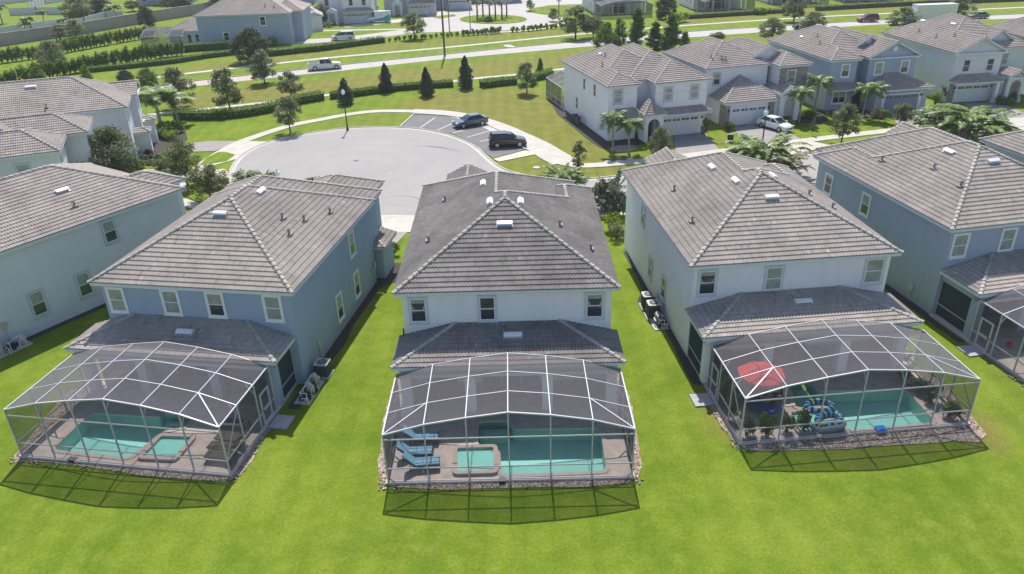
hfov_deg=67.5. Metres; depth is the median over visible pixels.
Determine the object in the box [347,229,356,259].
window
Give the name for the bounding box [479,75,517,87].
clipped hedge
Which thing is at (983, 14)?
sedan
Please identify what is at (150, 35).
pool cage
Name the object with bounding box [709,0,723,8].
sliding door
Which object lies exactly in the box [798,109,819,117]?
shrub
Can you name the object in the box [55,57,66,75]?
hedge shrub
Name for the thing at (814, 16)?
oak tree
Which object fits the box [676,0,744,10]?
house
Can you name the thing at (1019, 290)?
pool cage
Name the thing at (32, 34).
boundary wall
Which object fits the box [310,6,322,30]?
house
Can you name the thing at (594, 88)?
window
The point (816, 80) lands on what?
palm tree
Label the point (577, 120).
wheelie bin
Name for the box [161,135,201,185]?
olive tree
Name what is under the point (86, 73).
olive tree
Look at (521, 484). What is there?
gravel border
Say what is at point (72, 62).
hedge shrub
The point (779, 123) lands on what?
sedan
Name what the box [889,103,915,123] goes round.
olive tree
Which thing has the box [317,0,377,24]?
house
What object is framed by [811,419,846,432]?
inflatable boat
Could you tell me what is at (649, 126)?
front door
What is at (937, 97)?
shrub
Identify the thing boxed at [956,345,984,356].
concrete slab
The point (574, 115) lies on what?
wheelie bin
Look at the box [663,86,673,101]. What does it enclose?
window
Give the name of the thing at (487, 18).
shrub
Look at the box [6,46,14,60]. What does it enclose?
hedge shrub
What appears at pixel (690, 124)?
garage door
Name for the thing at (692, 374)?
mulch bed
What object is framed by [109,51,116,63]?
hedge shrub
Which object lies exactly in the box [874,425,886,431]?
pool cleaner
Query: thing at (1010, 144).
house
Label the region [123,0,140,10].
oak tree
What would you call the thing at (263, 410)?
door
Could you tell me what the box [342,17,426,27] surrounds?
driveway
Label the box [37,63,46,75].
hedge shrub
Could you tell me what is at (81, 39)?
hedge shrub
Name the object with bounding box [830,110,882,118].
mulch bed
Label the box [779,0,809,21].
oak tree
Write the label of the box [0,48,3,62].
hedge shrub
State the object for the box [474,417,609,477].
swimming pool
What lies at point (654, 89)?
house
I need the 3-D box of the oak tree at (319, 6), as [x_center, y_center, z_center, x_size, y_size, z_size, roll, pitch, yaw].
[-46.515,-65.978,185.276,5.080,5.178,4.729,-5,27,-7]
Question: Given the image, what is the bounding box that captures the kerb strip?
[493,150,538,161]
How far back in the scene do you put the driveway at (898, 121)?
98.86 m
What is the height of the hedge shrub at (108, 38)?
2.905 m
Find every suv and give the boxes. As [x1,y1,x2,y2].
[488,130,526,147]
[792,19,814,28]
[856,13,879,21]
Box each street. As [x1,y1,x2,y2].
[231,128,1007,214]
[288,0,581,43]
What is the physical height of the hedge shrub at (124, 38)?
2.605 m
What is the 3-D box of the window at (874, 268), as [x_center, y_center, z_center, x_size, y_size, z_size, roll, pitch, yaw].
[22.605,-0.981,47.822,1.440,1.910,0.110,-4,27,-4]
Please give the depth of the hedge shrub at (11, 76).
130.37 m
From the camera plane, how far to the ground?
39.02 m
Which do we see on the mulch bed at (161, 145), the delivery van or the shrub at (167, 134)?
the shrub at (167, 134)
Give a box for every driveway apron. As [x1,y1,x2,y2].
[179,169,227,191]
[211,141,268,164]
[381,217,413,232]
[771,141,826,158]
[1006,121,1023,129]
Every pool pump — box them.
[4,334,32,354]
[294,381,319,404]
[301,372,324,394]
[649,311,668,330]
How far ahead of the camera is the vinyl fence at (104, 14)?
201.17 m
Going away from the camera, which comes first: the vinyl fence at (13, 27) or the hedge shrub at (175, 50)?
the hedge shrub at (175, 50)
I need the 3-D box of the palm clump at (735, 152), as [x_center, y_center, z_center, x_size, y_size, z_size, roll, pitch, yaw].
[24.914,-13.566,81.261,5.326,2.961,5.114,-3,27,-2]
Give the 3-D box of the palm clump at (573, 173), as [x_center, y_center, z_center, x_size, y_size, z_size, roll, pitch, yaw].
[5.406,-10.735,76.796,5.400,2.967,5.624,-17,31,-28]
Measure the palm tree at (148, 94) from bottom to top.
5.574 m
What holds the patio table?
on the pool deck at (808, 370)
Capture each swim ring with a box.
[801,385,835,413]
[814,411,843,426]
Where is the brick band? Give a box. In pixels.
[141,75,250,91]
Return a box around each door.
[135,364,229,376]
[259,385,273,424]
[345,13,365,23]
[409,5,428,14]
[448,0,466,8]
[452,375,539,382]
[610,3,624,12]
[648,121,650,136]
[663,115,700,135]
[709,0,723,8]
[709,362,718,400]
[716,338,807,352]
[729,104,767,125]
[853,90,860,106]
[882,92,919,110]
[952,83,990,102]
[974,317,994,352]
[990,300,1018,305]
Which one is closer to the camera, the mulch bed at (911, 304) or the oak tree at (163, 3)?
the mulch bed at (911, 304)
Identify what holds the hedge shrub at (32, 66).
on the ground
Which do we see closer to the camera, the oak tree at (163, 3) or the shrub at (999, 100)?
the shrub at (999, 100)
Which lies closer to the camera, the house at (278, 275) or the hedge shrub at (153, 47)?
the house at (278, 275)
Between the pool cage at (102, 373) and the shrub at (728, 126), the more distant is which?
the shrub at (728, 126)
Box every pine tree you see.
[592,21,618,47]
[611,17,628,45]
[625,7,647,44]
[644,21,662,51]
[658,13,683,50]
[680,31,690,45]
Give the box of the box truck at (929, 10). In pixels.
[900,2,958,23]
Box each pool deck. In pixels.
[19,371,297,476]
[385,379,634,484]
[687,343,970,445]
[929,303,1023,381]
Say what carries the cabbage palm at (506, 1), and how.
on the lawn island at (509, 19)
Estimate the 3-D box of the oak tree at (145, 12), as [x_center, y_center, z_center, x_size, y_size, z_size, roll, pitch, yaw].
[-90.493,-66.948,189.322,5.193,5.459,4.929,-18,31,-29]
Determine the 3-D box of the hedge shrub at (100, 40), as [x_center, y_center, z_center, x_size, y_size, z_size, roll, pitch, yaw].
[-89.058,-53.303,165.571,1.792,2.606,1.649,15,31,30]
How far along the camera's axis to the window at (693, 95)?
92.33 m
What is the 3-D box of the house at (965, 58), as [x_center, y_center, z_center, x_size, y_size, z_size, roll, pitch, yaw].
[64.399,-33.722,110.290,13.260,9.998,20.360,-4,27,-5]
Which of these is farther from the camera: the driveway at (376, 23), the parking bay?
the driveway at (376, 23)
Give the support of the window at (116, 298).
in the house at (278, 275)
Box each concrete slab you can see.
[268,414,294,429]
[689,393,713,406]
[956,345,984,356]
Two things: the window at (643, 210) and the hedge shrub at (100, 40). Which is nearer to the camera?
the window at (643, 210)
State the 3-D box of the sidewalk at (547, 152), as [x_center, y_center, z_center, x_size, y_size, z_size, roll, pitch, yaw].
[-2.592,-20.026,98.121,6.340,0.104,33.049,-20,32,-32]
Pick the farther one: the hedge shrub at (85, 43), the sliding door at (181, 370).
the hedge shrub at (85, 43)
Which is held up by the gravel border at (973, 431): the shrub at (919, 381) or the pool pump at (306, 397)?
the shrub at (919, 381)
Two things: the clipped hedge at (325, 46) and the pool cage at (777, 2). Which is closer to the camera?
the clipped hedge at (325, 46)
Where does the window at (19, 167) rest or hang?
in the house at (28, 142)
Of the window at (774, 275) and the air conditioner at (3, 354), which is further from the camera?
the air conditioner at (3, 354)
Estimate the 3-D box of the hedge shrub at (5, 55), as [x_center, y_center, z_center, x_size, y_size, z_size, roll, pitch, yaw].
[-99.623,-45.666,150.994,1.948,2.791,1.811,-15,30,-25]
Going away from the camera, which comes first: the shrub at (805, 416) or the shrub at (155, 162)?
the shrub at (805, 416)
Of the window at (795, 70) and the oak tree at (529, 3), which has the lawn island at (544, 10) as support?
the oak tree at (529, 3)
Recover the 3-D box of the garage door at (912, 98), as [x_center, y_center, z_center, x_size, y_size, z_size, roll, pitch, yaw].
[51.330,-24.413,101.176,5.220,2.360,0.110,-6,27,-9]
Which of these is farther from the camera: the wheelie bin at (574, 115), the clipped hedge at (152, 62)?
the clipped hedge at (152, 62)
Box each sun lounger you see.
[203,447,239,461]
[206,440,222,449]
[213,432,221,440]
[396,441,433,460]
[403,426,438,445]
[404,450,439,472]
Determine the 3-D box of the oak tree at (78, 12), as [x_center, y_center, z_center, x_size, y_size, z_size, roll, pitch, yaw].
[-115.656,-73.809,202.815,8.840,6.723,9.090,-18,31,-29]
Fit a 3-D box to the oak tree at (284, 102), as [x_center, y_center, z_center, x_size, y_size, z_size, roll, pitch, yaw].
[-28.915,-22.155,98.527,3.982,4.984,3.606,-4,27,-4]
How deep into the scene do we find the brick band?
130.03 m
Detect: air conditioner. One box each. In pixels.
[0,343,7,358]
[313,358,334,379]
[638,291,655,310]
[643,299,660,319]
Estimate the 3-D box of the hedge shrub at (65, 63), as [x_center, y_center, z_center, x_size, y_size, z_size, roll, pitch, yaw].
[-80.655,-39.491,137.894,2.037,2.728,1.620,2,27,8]
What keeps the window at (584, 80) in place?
in the house at (654, 89)
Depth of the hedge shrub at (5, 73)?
129.99 m
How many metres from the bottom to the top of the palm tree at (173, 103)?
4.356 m
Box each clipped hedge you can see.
[78,47,245,72]
[158,36,277,52]
[171,90,324,120]
[269,35,384,55]
[329,79,453,98]
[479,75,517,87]
[532,67,554,80]
[688,8,799,18]
[815,0,1023,10]
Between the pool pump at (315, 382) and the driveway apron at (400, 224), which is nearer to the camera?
the pool pump at (315, 382)
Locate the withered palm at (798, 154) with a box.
[769,151,815,172]
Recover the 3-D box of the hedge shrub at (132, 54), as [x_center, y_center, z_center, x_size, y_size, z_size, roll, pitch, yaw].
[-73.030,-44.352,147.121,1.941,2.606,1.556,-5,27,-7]
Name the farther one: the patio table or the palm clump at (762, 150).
the palm clump at (762, 150)
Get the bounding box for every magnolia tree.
[336,78,354,104]
[378,63,395,91]
[417,66,435,95]
[457,55,473,87]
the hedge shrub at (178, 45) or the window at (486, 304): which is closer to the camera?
the window at (486, 304)
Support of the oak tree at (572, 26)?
on the ground
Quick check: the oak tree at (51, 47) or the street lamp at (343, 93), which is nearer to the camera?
the street lamp at (343, 93)
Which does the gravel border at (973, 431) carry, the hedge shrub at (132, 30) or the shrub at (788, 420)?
the shrub at (788, 420)
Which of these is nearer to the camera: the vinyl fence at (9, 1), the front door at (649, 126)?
the front door at (649, 126)
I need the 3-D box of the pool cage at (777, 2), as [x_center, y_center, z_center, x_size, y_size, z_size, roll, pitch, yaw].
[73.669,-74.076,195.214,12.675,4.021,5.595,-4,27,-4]
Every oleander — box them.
[592,177,618,213]
[596,167,625,191]
[605,186,625,214]
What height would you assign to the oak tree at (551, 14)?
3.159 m
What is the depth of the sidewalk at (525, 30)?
170.13 m
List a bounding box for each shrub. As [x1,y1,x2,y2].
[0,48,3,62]
[1,49,10,61]
[2,70,13,80]
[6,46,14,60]
[7,70,16,80]
[9,47,20,60]
[9,67,20,79]
[15,45,24,59]
[18,63,30,79]
[22,47,32,59]
[26,62,38,78]
[27,46,34,58]
[30,61,41,69]
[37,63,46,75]
[42,60,52,76]
[46,61,57,76]
[53,61,61,76]
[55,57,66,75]
[57,60,68,74]
[61,38,69,52]
[65,60,73,73]
[66,39,74,51]
[68,38,78,50]
[70,57,76,72]
[75,57,82,70]
[76,34,84,49]
[78,55,89,66]
[83,36,89,48]
[85,33,93,47]
[87,54,96,65]
[91,33,98,46]
[94,51,101,65]
[96,35,103,45]
[98,52,106,65]
[99,33,106,45]
[102,50,110,64]
[104,31,110,44]
[105,31,113,43]
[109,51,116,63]
[110,49,117,62]
[112,31,118,42]
[115,29,122,42]
[115,49,123,62]
[118,31,127,41]
[120,48,129,62]
[122,28,128,40]
[123,46,132,62]
[127,29,132,40]
[130,27,135,39]
[130,49,135,60]
[132,46,140,60]
[133,27,141,39]
[133,158,146,167]
[137,44,145,59]
[140,43,151,59]
[141,153,162,163]
[143,158,172,168]
[144,149,156,156]
[146,47,153,59]
[150,44,159,58]
[155,43,162,57]
[155,120,175,128]
[156,126,177,136]
[157,42,164,57]
[160,146,175,157]
[161,129,179,139]
[163,44,170,55]
[165,42,173,55]
[173,42,177,54]
[173,119,184,132]
[174,39,183,54]
[322,22,332,26]
[393,242,399,253]
[478,16,494,20]
[600,211,620,229]
[607,220,624,239]
[674,12,689,21]
[724,121,735,130]
[743,414,756,435]
[752,7,766,14]
[759,410,777,436]
[779,414,796,432]
[788,118,794,124]
[796,407,812,429]
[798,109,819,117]
[870,107,888,117]
[895,371,913,379]
[907,376,929,393]
[922,383,943,402]
[930,92,942,104]
[941,398,963,417]
[995,96,1014,104]
[1009,92,1023,99]
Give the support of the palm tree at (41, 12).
on the ground
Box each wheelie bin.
[572,113,577,121]
[575,116,580,124]
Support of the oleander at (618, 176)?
on the ground
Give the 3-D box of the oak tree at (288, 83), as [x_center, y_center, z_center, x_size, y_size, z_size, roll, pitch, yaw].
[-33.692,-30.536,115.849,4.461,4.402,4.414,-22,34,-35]
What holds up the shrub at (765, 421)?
on the gravel border at (973, 431)
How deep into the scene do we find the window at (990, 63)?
103.19 m
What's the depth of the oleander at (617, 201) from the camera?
70.46 m
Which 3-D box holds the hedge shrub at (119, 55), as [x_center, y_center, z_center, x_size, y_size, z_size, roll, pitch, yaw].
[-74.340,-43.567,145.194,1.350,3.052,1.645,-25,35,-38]
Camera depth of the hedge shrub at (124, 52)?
145.44 m
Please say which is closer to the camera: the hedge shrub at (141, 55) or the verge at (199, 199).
the verge at (199, 199)
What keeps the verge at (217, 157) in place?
on the ground
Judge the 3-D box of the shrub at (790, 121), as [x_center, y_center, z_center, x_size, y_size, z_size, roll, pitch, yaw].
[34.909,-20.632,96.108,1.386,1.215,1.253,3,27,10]
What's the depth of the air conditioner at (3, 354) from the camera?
51.40 m
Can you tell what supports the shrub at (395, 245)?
on the ground
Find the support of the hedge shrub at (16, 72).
on the ground
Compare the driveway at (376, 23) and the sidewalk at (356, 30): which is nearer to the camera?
the sidewalk at (356, 30)
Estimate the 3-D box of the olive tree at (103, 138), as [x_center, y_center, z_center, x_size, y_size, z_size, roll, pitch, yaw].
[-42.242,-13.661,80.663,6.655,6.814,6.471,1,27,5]
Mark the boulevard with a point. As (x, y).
(537, 48)
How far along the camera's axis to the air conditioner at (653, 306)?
53.60 m
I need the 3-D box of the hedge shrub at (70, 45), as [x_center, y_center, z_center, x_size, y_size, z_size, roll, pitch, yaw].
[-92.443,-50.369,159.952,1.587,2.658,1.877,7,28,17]
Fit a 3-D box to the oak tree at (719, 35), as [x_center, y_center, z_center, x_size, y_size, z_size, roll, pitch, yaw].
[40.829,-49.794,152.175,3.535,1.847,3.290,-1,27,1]
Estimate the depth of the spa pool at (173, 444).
42.16 m
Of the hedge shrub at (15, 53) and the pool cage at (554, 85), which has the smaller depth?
the pool cage at (554, 85)
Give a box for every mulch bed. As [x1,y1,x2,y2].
[3,303,105,348]
[139,125,186,159]
[288,263,400,408]
[549,99,644,148]
[623,251,702,384]
[793,109,827,122]
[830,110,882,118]
[884,283,965,341]
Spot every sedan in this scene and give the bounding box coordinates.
[452,112,488,128]
[756,115,793,131]
[966,11,990,18]
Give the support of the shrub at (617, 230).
on the ground
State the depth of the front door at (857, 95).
102.99 m
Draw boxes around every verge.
[187,178,211,203]
[201,152,234,164]
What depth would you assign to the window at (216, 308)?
45.93 m
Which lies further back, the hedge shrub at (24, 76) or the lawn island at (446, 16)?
the lawn island at (446, 16)
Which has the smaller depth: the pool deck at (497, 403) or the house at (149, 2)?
the pool deck at (497, 403)
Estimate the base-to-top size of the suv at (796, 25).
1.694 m
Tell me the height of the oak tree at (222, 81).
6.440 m
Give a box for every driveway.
[186,141,235,151]
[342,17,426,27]
[392,232,406,242]
[426,9,452,15]
[673,132,718,153]
[733,123,799,142]
[889,107,937,127]
[962,102,1023,117]
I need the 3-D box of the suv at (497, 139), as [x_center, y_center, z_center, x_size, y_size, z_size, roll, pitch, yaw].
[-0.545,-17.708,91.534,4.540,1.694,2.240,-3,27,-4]
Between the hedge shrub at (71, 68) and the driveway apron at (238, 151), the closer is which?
the driveway apron at (238, 151)
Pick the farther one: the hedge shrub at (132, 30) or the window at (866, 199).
the hedge shrub at (132, 30)
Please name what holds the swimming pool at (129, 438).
in the pool deck at (162, 397)
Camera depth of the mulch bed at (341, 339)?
54.92 m
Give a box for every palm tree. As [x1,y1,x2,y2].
[0,4,8,23]
[15,21,31,28]
[18,16,34,28]
[34,10,49,20]
[56,17,67,23]
[105,3,123,15]
[138,85,183,125]
[153,92,196,119]
[465,0,472,29]
[598,109,627,152]
[614,116,645,153]
[789,86,815,122]
[805,73,836,110]
[852,81,879,117]
[865,81,892,118]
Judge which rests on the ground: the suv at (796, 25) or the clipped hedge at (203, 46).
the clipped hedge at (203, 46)
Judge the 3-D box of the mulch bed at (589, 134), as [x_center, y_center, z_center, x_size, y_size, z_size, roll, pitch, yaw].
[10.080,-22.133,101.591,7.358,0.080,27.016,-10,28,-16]
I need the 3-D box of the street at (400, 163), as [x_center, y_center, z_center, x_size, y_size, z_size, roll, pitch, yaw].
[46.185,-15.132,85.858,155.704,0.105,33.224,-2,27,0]
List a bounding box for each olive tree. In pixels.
[27,66,47,78]
[76,124,142,173]
[80,64,93,78]
[134,67,158,86]
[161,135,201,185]
[185,163,230,198]
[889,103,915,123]
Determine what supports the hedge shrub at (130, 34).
on the ground
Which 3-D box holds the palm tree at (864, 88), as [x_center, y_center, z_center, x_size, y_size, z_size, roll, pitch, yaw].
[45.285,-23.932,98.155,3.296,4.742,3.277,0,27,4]
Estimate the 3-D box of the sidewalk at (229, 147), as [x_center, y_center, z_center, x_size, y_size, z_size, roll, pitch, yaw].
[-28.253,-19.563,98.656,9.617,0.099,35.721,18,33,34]
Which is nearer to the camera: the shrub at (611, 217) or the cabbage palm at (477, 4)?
the shrub at (611, 217)
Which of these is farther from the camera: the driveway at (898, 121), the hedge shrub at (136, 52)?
the hedge shrub at (136, 52)
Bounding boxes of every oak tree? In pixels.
[32,40,68,69]
[49,24,68,40]
[57,0,93,19]
[63,19,84,36]
[88,0,113,14]
[116,69,135,80]
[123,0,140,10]
[136,5,157,26]
[157,66,196,107]
[158,0,171,7]
[167,0,194,7]
[207,67,244,108]
[208,0,219,5]
[228,26,273,61]
[247,48,277,83]
[271,96,302,132]
[275,70,304,95]
[313,3,329,20]
[399,12,427,38]
[515,62,539,93]
[525,0,534,8]
[547,8,558,18]
[557,5,592,38]
[579,14,603,37]
[653,0,677,18]
[709,32,726,38]
[757,16,786,37]
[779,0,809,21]
[798,10,827,27]
[827,103,863,142]
[885,6,921,26]
[949,0,977,16]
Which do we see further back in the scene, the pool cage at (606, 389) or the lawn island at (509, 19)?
the lawn island at (509, 19)
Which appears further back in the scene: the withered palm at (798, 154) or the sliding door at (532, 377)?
the withered palm at (798, 154)
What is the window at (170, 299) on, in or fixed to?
in the house at (278, 275)
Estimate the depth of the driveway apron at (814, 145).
88.63 m
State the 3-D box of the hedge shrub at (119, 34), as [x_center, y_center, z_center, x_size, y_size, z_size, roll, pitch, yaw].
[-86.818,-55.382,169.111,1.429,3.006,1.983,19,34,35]
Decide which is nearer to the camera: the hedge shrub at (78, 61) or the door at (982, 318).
the door at (982, 318)
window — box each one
[13,162,31,172]
[26,288,51,319]
[73,269,96,299]
[99,217,121,245]
[104,286,130,313]
[158,289,183,316]
[186,34,193,43]
[194,34,199,43]
[203,292,228,318]
[223,32,229,41]
[259,16,266,25]
[261,295,285,322]
[335,290,345,323]
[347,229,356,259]
[352,268,361,299]
[407,297,429,324]
[477,295,497,322]
[583,78,585,89]
[584,292,604,319]
[593,84,595,96]
[613,89,623,104]
[640,204,645,228]
[647,254,652,281]
[659,273,666,302]
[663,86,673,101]
[689,84,699,99]
[695,269,718,297]
[712,72,721,85]
[762,265,785,291]
[786,69,796,84]
[822,172,833,196]
[830,91,846,104]
[840,63,850,77]
[858,191,871,218]
[860,257,886,285]
[873,61,884,75]
[899,59,910,73]
[947,232,971,259]
[962,60,970,71]
[985,58,994,70]
[996,227,1018,252]
[1001,53,1009,63]
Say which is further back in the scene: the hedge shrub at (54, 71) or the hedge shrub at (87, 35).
the hedge shrub at (87, 35)
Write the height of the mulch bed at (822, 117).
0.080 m
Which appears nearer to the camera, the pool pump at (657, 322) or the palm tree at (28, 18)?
the pool pump at (657, 322)
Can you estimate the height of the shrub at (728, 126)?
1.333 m
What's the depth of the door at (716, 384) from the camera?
44.70 m
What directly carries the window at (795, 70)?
in the house at (751, 81)
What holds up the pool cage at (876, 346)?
on the pool deck at (808, 370)
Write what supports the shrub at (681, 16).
on the ground
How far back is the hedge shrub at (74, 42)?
160.70 m
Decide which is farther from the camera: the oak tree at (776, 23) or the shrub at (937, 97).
the oak tree at (776, 23)
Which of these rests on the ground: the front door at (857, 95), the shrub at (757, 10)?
the shrub at (757, 10)
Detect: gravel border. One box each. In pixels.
[9,401,272,482]
[377,381,643,490]
[706,372,986,450]
[982,355,1023,385]
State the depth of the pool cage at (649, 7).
185.01 m
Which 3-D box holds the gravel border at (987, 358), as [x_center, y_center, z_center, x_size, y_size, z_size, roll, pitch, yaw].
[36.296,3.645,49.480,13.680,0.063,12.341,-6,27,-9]
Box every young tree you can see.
[571,139,587,167]
[646,125,674,154]
[700,116,709,135]
[810,118,815,131]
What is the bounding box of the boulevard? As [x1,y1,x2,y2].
[165,14,1023,85]
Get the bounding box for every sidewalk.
[123,7,1023,80]
[143,68,563,116]
[182,109,411,176]
[183,198,198,208]
[313,29,404,31]
[409,109,576,164]
[459,17,568,32]
[550,117,1023,167]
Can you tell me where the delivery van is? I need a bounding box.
[366,10,390,22]
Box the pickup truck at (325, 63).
[308,57,341,70]
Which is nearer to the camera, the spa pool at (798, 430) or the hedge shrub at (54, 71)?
the spa pool at (798, 430)
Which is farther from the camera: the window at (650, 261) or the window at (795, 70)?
the window at (795, 70)
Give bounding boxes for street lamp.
[341,88,348,130]
[762,109,768,139]
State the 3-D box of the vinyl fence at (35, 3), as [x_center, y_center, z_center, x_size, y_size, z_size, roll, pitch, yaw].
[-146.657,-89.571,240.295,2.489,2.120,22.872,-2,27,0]
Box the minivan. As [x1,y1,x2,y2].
[331,30,354,40]
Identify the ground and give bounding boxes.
[0,0,1023,573]
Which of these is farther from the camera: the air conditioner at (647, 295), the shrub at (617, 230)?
the shrub at (617, 230)
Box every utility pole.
[440,0,445,55]
[447,0,449,32]
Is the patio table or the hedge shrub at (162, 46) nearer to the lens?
the patio table
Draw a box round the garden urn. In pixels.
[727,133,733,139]
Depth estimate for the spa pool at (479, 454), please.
40.56 m
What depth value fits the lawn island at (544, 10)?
197.75 m
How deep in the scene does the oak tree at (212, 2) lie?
212.85 m
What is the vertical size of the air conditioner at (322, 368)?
1.002 m
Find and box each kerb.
[140,13,1023,87]
[224,126,1023,184]
[400,113,525,149]
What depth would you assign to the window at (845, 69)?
100.79 m
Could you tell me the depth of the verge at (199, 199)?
78.68 m
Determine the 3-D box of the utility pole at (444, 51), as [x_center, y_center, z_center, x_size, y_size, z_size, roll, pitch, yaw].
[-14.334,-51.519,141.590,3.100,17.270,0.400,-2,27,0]
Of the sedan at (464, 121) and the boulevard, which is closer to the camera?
the sedan at (464, 121)
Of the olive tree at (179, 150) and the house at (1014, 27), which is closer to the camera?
the olive tree at (179, 150)
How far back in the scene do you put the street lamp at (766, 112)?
80.62 m
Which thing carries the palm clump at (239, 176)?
on the ground
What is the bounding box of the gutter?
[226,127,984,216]
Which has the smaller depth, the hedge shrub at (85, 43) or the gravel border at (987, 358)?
the gravel border at (987, 358)
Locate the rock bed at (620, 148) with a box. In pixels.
[610,145,636,152]
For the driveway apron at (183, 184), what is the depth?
82.77 m
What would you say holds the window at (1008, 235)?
in the house at (943, 210)
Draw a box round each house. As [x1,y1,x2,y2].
[0,76,158,164]
[0,113,95,177]
[0,163,186,347]
[63,174,396,404]
[136,0,197,4]
[165,0,312,45]
[300,0,316,2]
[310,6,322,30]
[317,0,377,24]
[384,0,436,15]
[389,163,626,411]
[436,0,471,8]
[471,0,520,1]
[560,43,712,142]
[582,0,646,14]
[620,147,924,382]
[662,37,812,126]
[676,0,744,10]
[758,0,816,3]
[766,25,934,111]
[812,121,1023,336]
[880,13,1023,102]
[979,130,1023,162]
[989,16,1023,70]
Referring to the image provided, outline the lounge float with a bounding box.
[746,398,781,414]
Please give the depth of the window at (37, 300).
53.80 m
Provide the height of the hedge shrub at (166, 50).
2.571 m
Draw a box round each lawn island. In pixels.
[434,14,455,18]
[460,14,526,23]
[527,7,564,16]
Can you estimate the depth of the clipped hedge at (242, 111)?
107.63 m
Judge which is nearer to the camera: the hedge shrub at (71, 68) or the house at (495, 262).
the house at (495, 262)
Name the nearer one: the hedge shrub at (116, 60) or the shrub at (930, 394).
the shrub at (930, 394)
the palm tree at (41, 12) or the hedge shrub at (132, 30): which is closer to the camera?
the hedge shrub at (132, 30)
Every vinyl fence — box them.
[0,0,32,3]
[0,18,56,32]
[8,7,62,15]
[27,0,63,6]
[48,10,122,25]
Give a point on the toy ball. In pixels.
(1009, 344)
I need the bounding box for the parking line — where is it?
[420,118,487,141]
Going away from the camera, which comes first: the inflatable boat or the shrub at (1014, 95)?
the inflatable boat
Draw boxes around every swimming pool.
[52,410,194,459]
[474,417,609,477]
[786,380,936,432]
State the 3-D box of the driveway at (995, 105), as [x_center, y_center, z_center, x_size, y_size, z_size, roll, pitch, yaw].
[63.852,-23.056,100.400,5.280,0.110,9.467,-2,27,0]
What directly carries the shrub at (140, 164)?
on the ground
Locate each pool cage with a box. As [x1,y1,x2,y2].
[3,341,276,473]
[140,27,185,45]
[382,353,635,481]
[546,70,563,107]
[596,0,652,17]
[697,0,755,12]
[707,319,980,441]
[772,0,829,6]
[844,0,892,3]
[968,285,1023,378]
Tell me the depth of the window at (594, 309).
44.72 m
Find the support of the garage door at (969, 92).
in the house at (965, 58)
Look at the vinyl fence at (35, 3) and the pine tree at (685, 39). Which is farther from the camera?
the vinyl fence at (35, 3)
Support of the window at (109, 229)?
in the house at (68, 231)
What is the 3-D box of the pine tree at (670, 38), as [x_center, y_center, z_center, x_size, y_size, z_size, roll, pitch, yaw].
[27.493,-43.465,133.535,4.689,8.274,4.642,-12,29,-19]
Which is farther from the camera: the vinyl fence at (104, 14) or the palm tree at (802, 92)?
the vinyl fence at (104, 14)
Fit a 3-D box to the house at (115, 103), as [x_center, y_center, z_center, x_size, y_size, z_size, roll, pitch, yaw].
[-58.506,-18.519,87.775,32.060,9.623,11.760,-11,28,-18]
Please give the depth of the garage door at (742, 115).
97.07 m
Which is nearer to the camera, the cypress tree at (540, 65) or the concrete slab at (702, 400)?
the concrete slab at (702, 400)
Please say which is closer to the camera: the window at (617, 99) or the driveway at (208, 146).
the window at (617, 99)
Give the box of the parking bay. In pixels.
[401,115,523,157]
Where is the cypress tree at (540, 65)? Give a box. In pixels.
[536,58,542,70]
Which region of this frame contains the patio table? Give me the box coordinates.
[750,386,769,398]
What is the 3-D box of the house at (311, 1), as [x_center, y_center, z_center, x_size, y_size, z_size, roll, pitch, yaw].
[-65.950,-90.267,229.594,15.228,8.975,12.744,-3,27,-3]
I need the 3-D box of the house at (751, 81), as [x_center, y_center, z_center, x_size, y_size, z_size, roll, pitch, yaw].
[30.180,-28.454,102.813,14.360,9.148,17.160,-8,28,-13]
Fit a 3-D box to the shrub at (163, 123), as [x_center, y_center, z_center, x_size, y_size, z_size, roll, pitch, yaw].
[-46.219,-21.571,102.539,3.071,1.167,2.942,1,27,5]
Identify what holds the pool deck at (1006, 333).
on the ground
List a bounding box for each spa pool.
[138,433,195,461]
[452,444,497,475]
[786,407,837,434]
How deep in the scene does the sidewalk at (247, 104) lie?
114.72 m
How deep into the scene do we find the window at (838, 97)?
102.35 m
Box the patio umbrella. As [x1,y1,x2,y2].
[737,361,785,399]
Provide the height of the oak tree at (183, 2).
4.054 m
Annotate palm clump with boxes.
[230,168,257,182]
[251,169,274,175]
[537,162,589,185]
[720,132,813,172]
[730,143,760,159]
[910,103,1020,142]
[911,110,960,129]
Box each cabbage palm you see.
[471,0,479,19]
[479,0,486,16]
[484,0,494,15]
[491,0,499,18]
[498,0,506,18]
[503,0,511,16]
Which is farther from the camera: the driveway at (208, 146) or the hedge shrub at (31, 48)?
the hedge shrub at (31, 48)
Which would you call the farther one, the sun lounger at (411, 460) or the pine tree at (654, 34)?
the pine tree at (654, 34)
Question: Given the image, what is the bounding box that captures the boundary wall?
[0,2,210,45]
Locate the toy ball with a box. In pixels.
[1006,341,1012,346]
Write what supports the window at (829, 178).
in the house at (943, 210)

